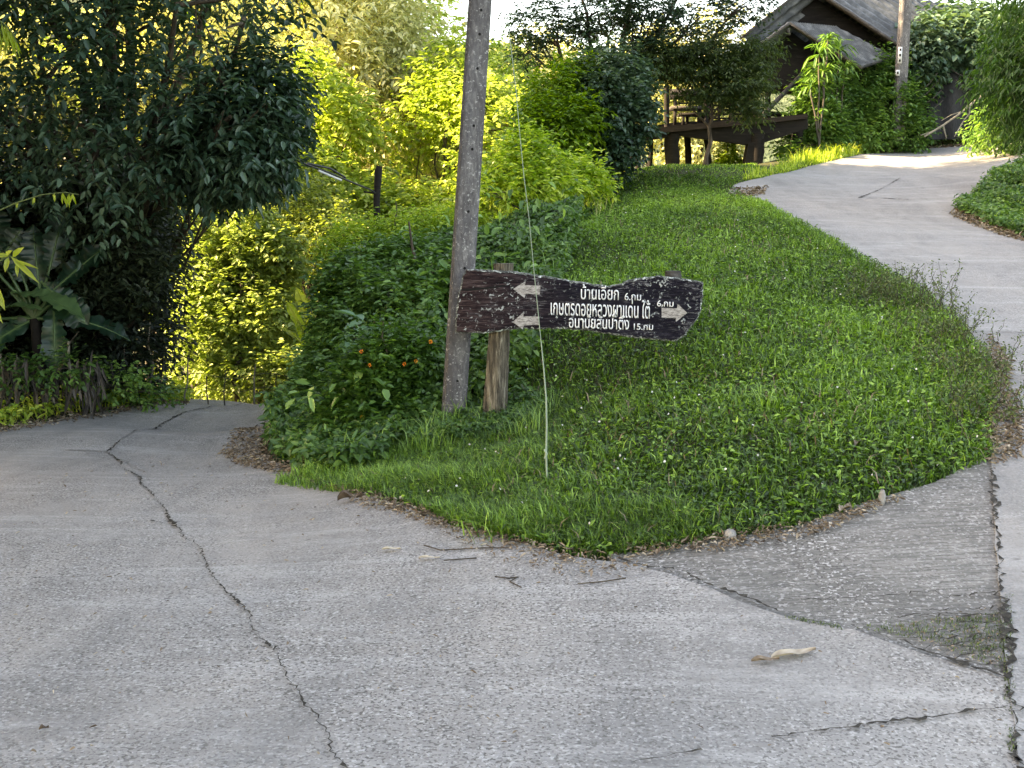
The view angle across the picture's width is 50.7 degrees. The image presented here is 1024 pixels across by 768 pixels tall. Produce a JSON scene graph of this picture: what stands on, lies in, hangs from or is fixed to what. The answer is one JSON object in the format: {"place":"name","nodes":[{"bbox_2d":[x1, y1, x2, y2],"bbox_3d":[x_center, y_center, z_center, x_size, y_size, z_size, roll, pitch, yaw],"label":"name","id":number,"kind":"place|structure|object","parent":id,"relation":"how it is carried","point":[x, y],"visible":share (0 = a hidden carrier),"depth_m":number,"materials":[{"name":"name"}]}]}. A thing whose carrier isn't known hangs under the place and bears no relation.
{"place":"outdoors","nodes":[
{"label":"outdoors","id":0,"kind":"place"},
{"bbox_2d":[273,380,594,495],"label":"verge grass","id":1,"kind":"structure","parent":0,"point":[347,475],"depth_m":7.78,"materials":[{"name":"green plant"}]},
{"bbox_2d":[0,399,1018,767],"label":"road","id":2,"kind":"structure","parent":0,"point":[348,631],"depth_m":4.30,"materials":[{"name":"concrete"}]},
{"bbox_2d":[39,724,48,729],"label":"dry leaf","id":3,"kind":"object","parent":2,"relation":"on","point":[41,726],"visible":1,"depth_m":3.51,"materials":[{"name":"brown plant"}]},
{"bbox_2d":[66,422,163,471],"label":"road cracks","id":4,"kind":"object","parent":2,"relation":"on","point":[114,447],"visible":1,"depth_m":9.87,"materials":[{"name":"grey concrete"}]},
{"bbox_2d":[337,490,361,500],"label":"dry leaf","id":5,"kind":"object","parent":2,"relation":"on","point":[344,494],"visible":1,"depth_m":7.08,"materials":[{"name":"brown plant"}]},
{"bbox_2d":[382,546,400,548],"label":"dry leaf","id":6,"kind":"object","parent":2,"relation":"on","point":[387,547],"visible":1,"depth_m":5.78,"materials":[{"name":"beige plant"}]},
{"bbox_2d":[419,555,439,557],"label":"dry leaf","id":7,"kind":"object","parent":2,"relation":"on","point":[429,556],"visible":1,"depth_m":5.59,"materials":[{"name":"beige plant"}]},
{"bbox_2d":[444,557,476,560],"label":"twig","id":8,"kind":"object","parent":2,"relation":"on","point":[460,559],"visible":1,"depth_m":5.52,"materials":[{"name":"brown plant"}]},
{"bbox_2d":[424,545,508,550],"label":"twig","id":9,"kind":"object","parent":2,"relation":"on","point":[463,548],"visible":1,"depth_m":5.69,"materials":[{"name":"wood"}]},
{"bbox_2d":[495,576,521,587],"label":"twig","id":10,"kind":"object","parent":2,"relation":"on","point":[510,580],"visible":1,"depth_m":5.18,"materials":[{"name":"wood"}]},
{"bbox_2d":[6,179,1023,767],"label":"road cracks","id":11,"kind":"object","parent":2,"relation":"on","point":[1006,615],"visible":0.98,"depth_m":4.38,"materials":[{"name":"grey concrete"}]},
{"bbox_2d":[577,577,625,583],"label":"twig","id":12,"kind":"object","parent":2,"relation":"on","point":[602,581],"visible":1,"depth_m":5.05,"materials":[{"name":"grey wood"}]},
{"bbox_2d":[751,655,779,661],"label":"dry leaf","id":13,"kind":"object","parent":2,"relation":"on","point":[758,657],"visible":1,"depth_m":4.13,"materials":[{"name":"brown plant"}]},
{"bbox_2d":[771,647,815,657],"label":"dry leaf","id":14,"kind":"object","parent":2,"relation":"on","point":[780,652],"visible":1,"depth_m":4.18,"materials":[{"name":"beige plant"}]},
{"bbox_2d":[785,594,1018,751],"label":"crack weeds","id":15,"kind":"object","parent":2,"relation":"on","point":[974,636],"visible":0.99,"depth_m":4.38,"materials":[{"name":"green plant"}]},
{"bbox_2d":[0,139,1022,560],"bbox_3d":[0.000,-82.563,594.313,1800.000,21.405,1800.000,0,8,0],"label":"ground","id":16,"kind":"structure","parent":0,"point":[622,371],"depth_m":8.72,"materials":[{"name":"green plant"}]},
{"bbox_2d":[0,247,38,322],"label":"papaya shoot","id":17,"kind":"object","parent":16,"relation":"on","point":[22,266],"visible":1,"depth_m":9.13,"materials":[{"name":"green plant"}]},
{"bbox_2d":[0,192,78,210],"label":"bamboo spray","id":18,"kind":"object","parent":16,"relation":"on","point":[68,200],"visible":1,"depth_m":8.87,"materials":[{"name":"green plant"}]},
{"bbox_2d":[0,2,100,388],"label":"broadleaf tree","id":19,"kind":"object","parent":16,"relation":"on","point":[2,55],"visible":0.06,"depth_m":20.04,"materials":[{"name":"green plant"}]},
{"bbox_2d":[0,206,130,416],"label":"banana plant","id":20,"kind":"object","parent":16,"relation":"on","point":[61,300],"visible":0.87,"depth_m":12.63,"materials":[{"name":"green plant"}]},
{"bbox_2d":[0,331,187,418],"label":"shrub","id":21,"kind":"object","parent":16,"relation":"on","point":[126,377],"visible":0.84,"depth_m":12.47,"materials":[{"name":"green plant"}]},
{"bbox_2d":[1,6,189,319],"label":"background tree","id":22,"kind":"object","parent":16,"relation":"on","point":[69,71],"visible":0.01,"depth_m":30.41,"materials":[{"name":"green plant"}]},
{"bbox_2d":[0,383,193,426],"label":"road verge","id":23,"kind":"structure","parent":16,"relation":"on","point":[15,411],"depth_m":12.31,"materials":[{"name":"green plant"}]},
{"bbox_2d":[0,115,214,397],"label":"understory tree","id":24,"kind":"object","parent":16,"relation":"on","point":[156,367],"visible":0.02,"depth_m":15.04,"materials":[{"name":"green plant"}]},
{"bbox_2d":[0,96,215,405],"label":"understory tree","id":25,"kind":"object","parent":16,"relation":"on","point":[107,288],"visible":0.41,"depth_m":13.30,"materials":[{"name":"green plant"}]},
{"bbox_2d":[35,3,220,380],"bbox_3d":[-11.758,-4.764,34.270,10.981,14.679,7.496,0,8,0],"label":"background tree","id":26,"kind":"object","parent":16,"relation":"on","point":[138,114],"depth_m":32.70,"materials":[{"name":"green plant"}]},
{"bbox_2d":[0,316,287,413],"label":"fence","id":27,"kind":"object","parent":16,"relation":"on","point":[69,366],"visible":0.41,"depth_m":14.30,"materials":[{"name":"brown wood"}]},
{"bbox_2d":[55,0,305,398],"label":"broadleaf tree","id":28,"kind":"object","parent":16,"relation":"on","point":[232,30],"visible":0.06,"depth_m":19.11,"materials":[{"name":"green plant"}]},
{"bbox_2d":[0,0,361,357],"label":"broadleaf tree","id":29,"kind":"object","parent":16,"relation":"on","point":[108,83],"visible":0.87,"depth_m":11.35,"materials":[{"name":"green plant"}]},
{"bbox_2d":[0,21,21,61],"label":"bamboo spray","id":30,"kind":"object","parent":29,"relation":"attached to","point":[6,38],"visible":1,"depth_m":9.16,"materials":[{"name":"green plant"}]},
{"bbox_2d":[142,384,284,402],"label":"road verge","id":31,"kind":"structure","parent":16,"relation":"on","point":[188,397],"depth_m":14.70,"materials":[{"name":"green plant"}]},
{"bbox_2d":[113,32,328,367],"bbox_3d":[-4.254,-1.716,13.402,5.573,4.749,1.765,7,11,41],"label":"broadleaf tree","id":32,"kind":"object","parent":16,"relation":"on","point":[281,176],"visible":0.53,"depth_m":11.73,"materials":[{"name":"green plant"}]},
{"bbox_2d":[149,204,316,403],"bbox_3d":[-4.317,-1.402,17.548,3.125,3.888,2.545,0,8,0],"label":"sunlit shrub","id":33,"kind":"object","parent":16,"relation":"on","point":[237,292],"visible":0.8,"depth_m":17.19,"materials":[{"name":"green plant"}]},
{"bbox_2d":[178,3,326,403],"bbox_3d":[-7.052,-4.752,32.478,7.411,14.879,7.906,-6,10,-35],"label":"background tree","id":34,"kind":"object","parent":16,"relation":"on","point":[295,202],"depth_m":31.37,"materials":[{"name":"green plant"}]},
{"bbox_2d":[278,288,311,345],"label":"shoot","id":35,"kind":"object","parent":16,"relation":"on","point":[295,316],"visible":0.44,"depth_m":13.90,"materials":[{"name":"green plant"}]},
{"bbox_2d":[216,149,388,301],"bbox_3d":[-3.762,-1.942,19.997,4.429,5.241,2.816,4,9,24],"label":"broadleaf tree","id":36,"kind":"object","parent":16,"relation":"on","point":[315,220],"visible":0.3,"depth_m":19.52,"materials":[{"name":"green plant"}]},
{"bbox_2d":[187,0,437,55],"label":"background tree","id":37,"kind":"object","parent":16,"relation":"on","point":[302,19],"depth_m":34.43,"materials":[{"name":"green plant"}]},
{"bbox_2d":[248,29,423,314],"bbox_3d":[-3.766,-3.013,22.257,4.286,8.519,3.658,0,8,0],"label":"broadleaf tree","id":38,"kind":"object","parent":16,"relation":"on","point":[328,128],"visible":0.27,"depth_m":21.93,"materials":[{"name":"green plant"}]},
{"bbox_2d":[297,160,381,223],"bbox_3d":[-2.264,-2.288,12.837,1.763,1.066,0.107,-8,11,-43],"label":"cable post","id":39,"kind":"object","parent":16,"relation":"on","point":[376,192],"visible":0.81,"depth_m":13.32,"materials":[{"name":"black"}]},
{"bbox_2d":[278,235,405,408],"bbox_3d":[-1.627,-0.513,11.292,1.466,2.047,2.660,0,8,0],"label":"bank bush","id":40,"kind":"object","parent":16,"relation":"on","point":[326,285],"visible":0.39,"depth_m":11.02,"materials":[{"name":"green plant"}]},
{"bbox_2d":[219,0,501,205],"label":"bamboo clump","id":41,"kind":"object","parent":16,"relation":"on","point":[380,49],"visible":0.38,"depth_m":24.93,"materials":[{"name":"green plant"}]},
{"bbox_2d":[290,308,446,441],"bbox_3d":[-1.168,0.045,9.204,1.411,1.372,1.255,0,8,0],"label":"lantana bush","id":42,"kind":"object","parent":16,"relation":"on","point":[392,352],"visible":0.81,"depth_m":9.04,"materials":[{"name":"green plant"}]},
{"bbox_2d":[302,0,467,168],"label":"background tree","id":43,"kind":"object","parent":16,"relation":"on","point":[459,18],"visible":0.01,"depth_m":34.32,"materials":[{"name":"green plant"}]},
{"bbox_2d":[331,262,439,348],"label":"taro plant","id":44,"kind":"object","parent":16,"relation":"on","point":[352,324],"visible":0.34,"depth_m":10.24,"materials":[{"name":"green plant"}]},
{"bbox_2d":[335,221,452,333],"bbox_3d":[-1.058,-1.057,11.367,1.573,1.316,2.276,-2,9,-12],"label":"bank bush","id":45,"kind":"object","parent":16,"relation":"on","point":[419,255],"visible":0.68,"depth_m":10.91,"materials":[{"name":"green plant"}]},
{"bbox_2d":[305,191,499,265],"bbox_3d":[-1.348,-1.821,13.348,2.784,1.145,1.064,-6,10,-34],"label":"crest bush","id":46,"kind":"object","parent":16,"relation":"on","point":[412,218],"visible":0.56,"depth_m":13.12,"materials":[{"name":"green plant"}]},
{"bbox_2d":[254,178,605,473],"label":"bank weeds","id":47,"kind":"object","parent":16,"relation":"on","point":[552,227],"visible":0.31,"depth_m":9.80,"materials":[{"name":"green plant"}]},
{"bbox_2d":[339,16,548,241],"bbox_3d":[-1.305,-3.543,23.705,4.718,9.114,6.644,0,8,0],"label":"broadleaf tree","id":48,"kind":"object","parent":16,"relation":"on","point":[443,99],"visible":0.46,"depth_m":23.19,"materials":[{"name":"green plant"}]},
{"bbox_2d":[441,0,491,415],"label":"utility pole","id":49,"kind":"object","parent":16,"relation":"on","point":[457,349],"visible":0.93,"depth_m":8.62,"materials":[{"name":"concrete"}]},
{"bbox_2d":[389,377,581,456],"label":"verge weeds","id":50,"kind":"object","parent":16,"relation":"on","point":[466,422],"visible":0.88,"depth_m":8.51,"materials":[{"name":"green plant"}]},
{"bbox_2d":[0,141,1023,753],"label":"leaf litter","id":51,"kind":"object","parent":16,"relation":"on","point":[424,513],"visible":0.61,"depth_m":6.48,"materials":[{"name":"brown plant"}]},
{"bbox_2d":[839,502,850,510],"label":"dry leaf","id":52,"kind":"object","parent":51,"relation":"on","point":[842,507],"visible":1,"depth_m":5.63,"materials":[{"name":"beige plant"}]},
{"bbox_2d":[455,22,588,213],"bbox_3d":[0.522,-4.172,28.921,5.365,10.873,5.723,3,9,20],"label":"broadleaf tree","id":53,"kind":"object","parent":16,"relation":"on","point":[564,56],"visible":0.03,"depth_m":28.22,"materials":[{"name":"green plant"}]},
{"bbox_2d":[506,0,547,477],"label":"guy wire","id":54,"kind":"object","parent":16,"relation":"attached to","point":[546,453],"visible":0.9,"depth_m":6.49,"materials":[{"name":"grey metal"}]},
{"bbox_2d":[451,115,623,218],"bbox_3d":[0.465,-2.832,14.802,3.272,1.646,1.632,-7,11,-38],"label":"crest bush","id":55,"kind":"object","parent":16,"relation":"on","point":[541,166],"visible":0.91,"depth_m":14.51,"materials":[{"name":"green plant"}]},
{"bbox_2d":[492,43,617,174],"bbox_3d":[0.697,-4.004,17.425,2.018,2.994,2.384,0,8,0],"label":"bush","id":56,"kind":"object","parent":16,"relation":"on","point":[559,103],"visible":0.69,"depth_m":16.96,"materials":[{"name":"green plant"}]},
{"bbox_2d":[521,190,613,214],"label":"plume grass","id":57,"kind":"object","parent":16,"relation":"on","point":[597,204],"depth_m":14.86,"materials":[{"name":"green plant"}]},
{"bbox_2d":[455,263,703,420],"bbox_3d":[0.527,-0.208,8.663,1.955,1.506,0.230,0,8,0],"label":"direction sign","id":58,"kind":"object","parent":16,"relation":"on","point":[498,302],"visible":1,"depth_m":8.50,"materials":[{"name":"brown wood"}]},
{"bbox_2d":[552,29,671,193],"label":"dark shrub tree","id":59,"kind":"object","parent":16,"relation":"on","point":[630,90],"visible":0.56,"depth_m":17.42,"materials":[{"name":"green plant"}]},
{"bbox_2d":[490,0,785,82],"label":"tree","id":60,"kind":"object","parent":16,"relation":"on","point":[629,20],"visible":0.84,"depth_m":19.20,"materials":[{"name":"green plant"}]},
{"bbox_2d":[606,0,774,166],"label":"background tree","id":61,"kind":"object","parent":16,"relation":"on","point":[697,156],"visible":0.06,"depth_m":43.61,"materials":[{"name":"green plant"}]},
{"bbox_2d":[629,23,796,165],"bbox_3d":[3.430,-5.196,19.399,3.248,2.618,1.811,0,8,0],"label":"feathery tree","id":62,"kind":"object","parent":16,"relation":"on","point":[738,61],"visible":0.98,"depth_m":19.06,"materials":[{"name":"green plant"}]},
{"bbox_2d":[630,71,807,168],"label":"wooden terrace","id":63,"kind":"structure","parent":16,"relation":"on","point":[723,131],"depth_m":21.60,"materials":[{"name":"brown wood"}]},
{"bbox_2d":[669,89,702,124],"bbox_3d":[3.639,-5.770,22.479,0.730,0.773,0.560,0,8,0],"label":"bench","id":64,"kind":"object","parent":63,"relation":"on","point":[673,108],"visible":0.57,"depth_m":22.32,"materials":[{"name":"brown wood"}]},
{"bbox_2d":[677,113,706,124],"bbox_3d":[3.673,-5.375,21.976,0.571,0.233,0.450,0,8,0],"label":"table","id":65,"kind":"object","parent":63,"relation":"on","point":[686,115],"visible":0.69,"depth_m":21.79,"materials":[{"name":"brown wood"}]},
{"bbox_2d":[712,142,742,164],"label":"shrub","id":66,"kind":"object","parent":16,"relation":"on","point":[732,157],"visible":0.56,"depth_m":22.92,"materials":[{"name":"green plant"}]},
{"bbox_2d":[742,141,865,179],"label":"road verge","id":67,"kind":"structure","parent":16,"relation":"on","point":[805,159],"depth_m":20.90,"materials":[{"name":"green plant"}]},
{"bbox_2d":[606,456,1005,672],"bbox_3d":[1.459,0.763,5.519,1.856,0.479,2.476,3,9,22],"label":"road apron","id":68,"kind":"object","parent":16,"relation":"on","point":[938,536],"visible":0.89,"depth_m":5.07,"materials":[{"name":"concrete"}]},
{"bbox_2d":[723,528,736,541],"bbox_3d":[1.103,0.769,5.475,0.071,0.081,0.061,0,8,0],"label":"stone","id":69,"kind":"object","parent":68,"relation":"on","point":[729,533],"visible":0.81,"depth_m":5.45,"materials":[{"name":"white stone"}]},
{"bbox_2d":[878,489,885,504],"bbox_3d":[1.950,0.606,5.697,0.036,0.114,0.040,5,10,32],"label":"stone","id":70,"kind":"object","parent":68,"relation":"on","point":[882,497],"visible":0.96,"depth_m":5.68,"materials":[{"name":"white stone"}]},
{"bbox_2d":[763,57,878,161],"bbox_3d":[6.473,-5.584,22.816,3.233,2.728,1.696,-6,11,-37],"label":"shrub","id":71,"kind":"object","parent":16,"relation":"on","point":[843,130],"visible":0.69,"depth_m":22.59,"materials":[{"name":"green plant"}]},
{"bbox_2d":[796,32,845,148],"bbox_3d":[6.294,-6.004,22.130,1.035,2.340,1.014,0,8,0],"label":"dracaena","id":72,"kind":"object","parent":16,"relation":"on","point":[824,65],"visible":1,"depth_m":22.08,"materials":[{"name":"green plant"}]},
{"bbox_2d":[817,37,860,135],"bbox_3d":[6.842,-6.173,22.760,0.920,2.248,0.849,-6,10,-34],"label":"dracaena","id":73,"kind":"object","parent":16,"relation":"on","point":[845,67],"visible":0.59,"depth_m":22.62,"materials":[{"name":"green plant"}]},
{"bbox_2d":[729,142,1023,766],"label":"road","id":74,"kind":"structure","parent":16,"relation":"on","point":[915,222],"depth_m":13.18,"materials":[{"name":"concrete"}]},
{"bbox_2d":[739,0,1016,141],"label":"house","id":75,"kind":"structure","parent":16,"relation":"on","point":[856,22],"depth_m":24.02,"materials":[{"name":"brown wood"}]},
{"bbox_2d":[810,258,946,308],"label":"weed clump","id":76,"kind":"object","parent":16,"relation":"on","point":[863,278],"visible":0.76,"depth_m":10.15,"materials":[{"name":"green plant"}]},
{"bbox_2d":[838,40,945,153],"bbox_3d":[8.194,-6.140,23.782,2.727,2.798,2.125,-1,8,-9],"label":"shrub","id":77,"kind":"object","parent":16,"relation":"on","point":[880,129],"visible":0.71,"depth_m":23.32,"materials":[{"name":"green plant"}]},
{"bbox_2d":[890,0,911,140],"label":"utility pole","id":78,"kind":"object","parent":16,"relation":"on","point":[902,47],"visible":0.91,"depth_m":23.15,"materials":[{"name":"concrete"}]},
{"bbox_2d":[835,258,977,317],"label":"weed clump","id":79,"kind":"object","parent":16,"relation":"on","point":[942,295],"visible":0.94,"depth_m":9.61,"materials":[{"name":"green plant"}]},
{"bbox_2d":[858,129,992,148],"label":"road verge","id":80,"kind":"structure","parent":16,"relation":"on","point":[952,141],"depth_m":23.96,"materials":[{"name":"green plant"}]},
{"bbox_2d":[874,297,1006,357],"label":"weed clump","id":81,"kind":"object","parent":16,"relation":"on","point":[947,321],"visible":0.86,"depth_m":8.61,"materials":[{"name":"green plant"}]},
{"bbox_2d":[907,69,987,141],"bbox_3d":[9.935,-6.267,23.991,2.654,1.720,1.002,0,8,0],"label":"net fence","id":82,"kind":"object","parent":16,"relation":"on","point":[948,107],"visible":0.41,"depth_m":23.89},
{"bbox_2d":[874,0,1022,106],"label":"vine thicket","id":83,"kind":"object","parent":16,"relation":"on","point":[940,40],"visible":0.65,"depth_m":23.75,"materials":[{"name":"green plant"}]},
{"bbox_2d":[920,91,987,137],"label":"dead branch","id":84,"kind":"object","parent":16,"relation":"on","point":[945,123],"visible":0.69,"depth_m":20.00,"materials":[{"name":"wood"}]},
{"bbox_2d":[910,328,1023,392],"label":"weed clump","id":85,"kind":"object","parent":16,"relation":"on","point":[964,364],"visible":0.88,"depth_m":7.72,"materials":[{"name":"green plant"}]},
{"bbox_2d":[921,360,1023,446],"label":"weed clump","id":86,"kind":"object","parent":16,"relation":"on","point":[969,385],"visible":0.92,"depth_m":6.88,"materials":[{"name":"green plant"}]},
{"bbox_2d":[949,0,1023,167],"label":"bamboo clump","id":87,"kind":"object","parent":16,"relation":"on","point":[1002,84],"visible":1,"depth_m":14.50,"materials":[{"name":"green plant"}]},
{"bbox_2d":[951,152,1023,235],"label":"road verge","id":88,"kind":"structure","parent":16,"relation":"on","point":[991,200],"depth_m":15.54,"materials":[{"name":"green plant"}]},
{"bbox_2d":[956,97,1023,157],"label":"shrub","id":89,"kind":"object","parent":16,"relation":"on","point":[983,147],"visible":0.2,"depth_m":21.23,"materials":[{"name":"green plant"}]},
{"bbox_2d":[414,0,1021,56],"label":"sky","id":90,"kind":"structure","parent":0,"point":[497,5],"materials":[{"name":"white"}]},
{"bbox_2d":[708,101,749,120],"bbox_3d":[4.735,-5.988,23.574,0.916,0.531,0.090,0,8,0],"label":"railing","id":91,"kind":"object","parent":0,"point":[719,118],"visible":0.09,"depth_m":23.58,"materials":[{"name":"brown wood"}]}
]}

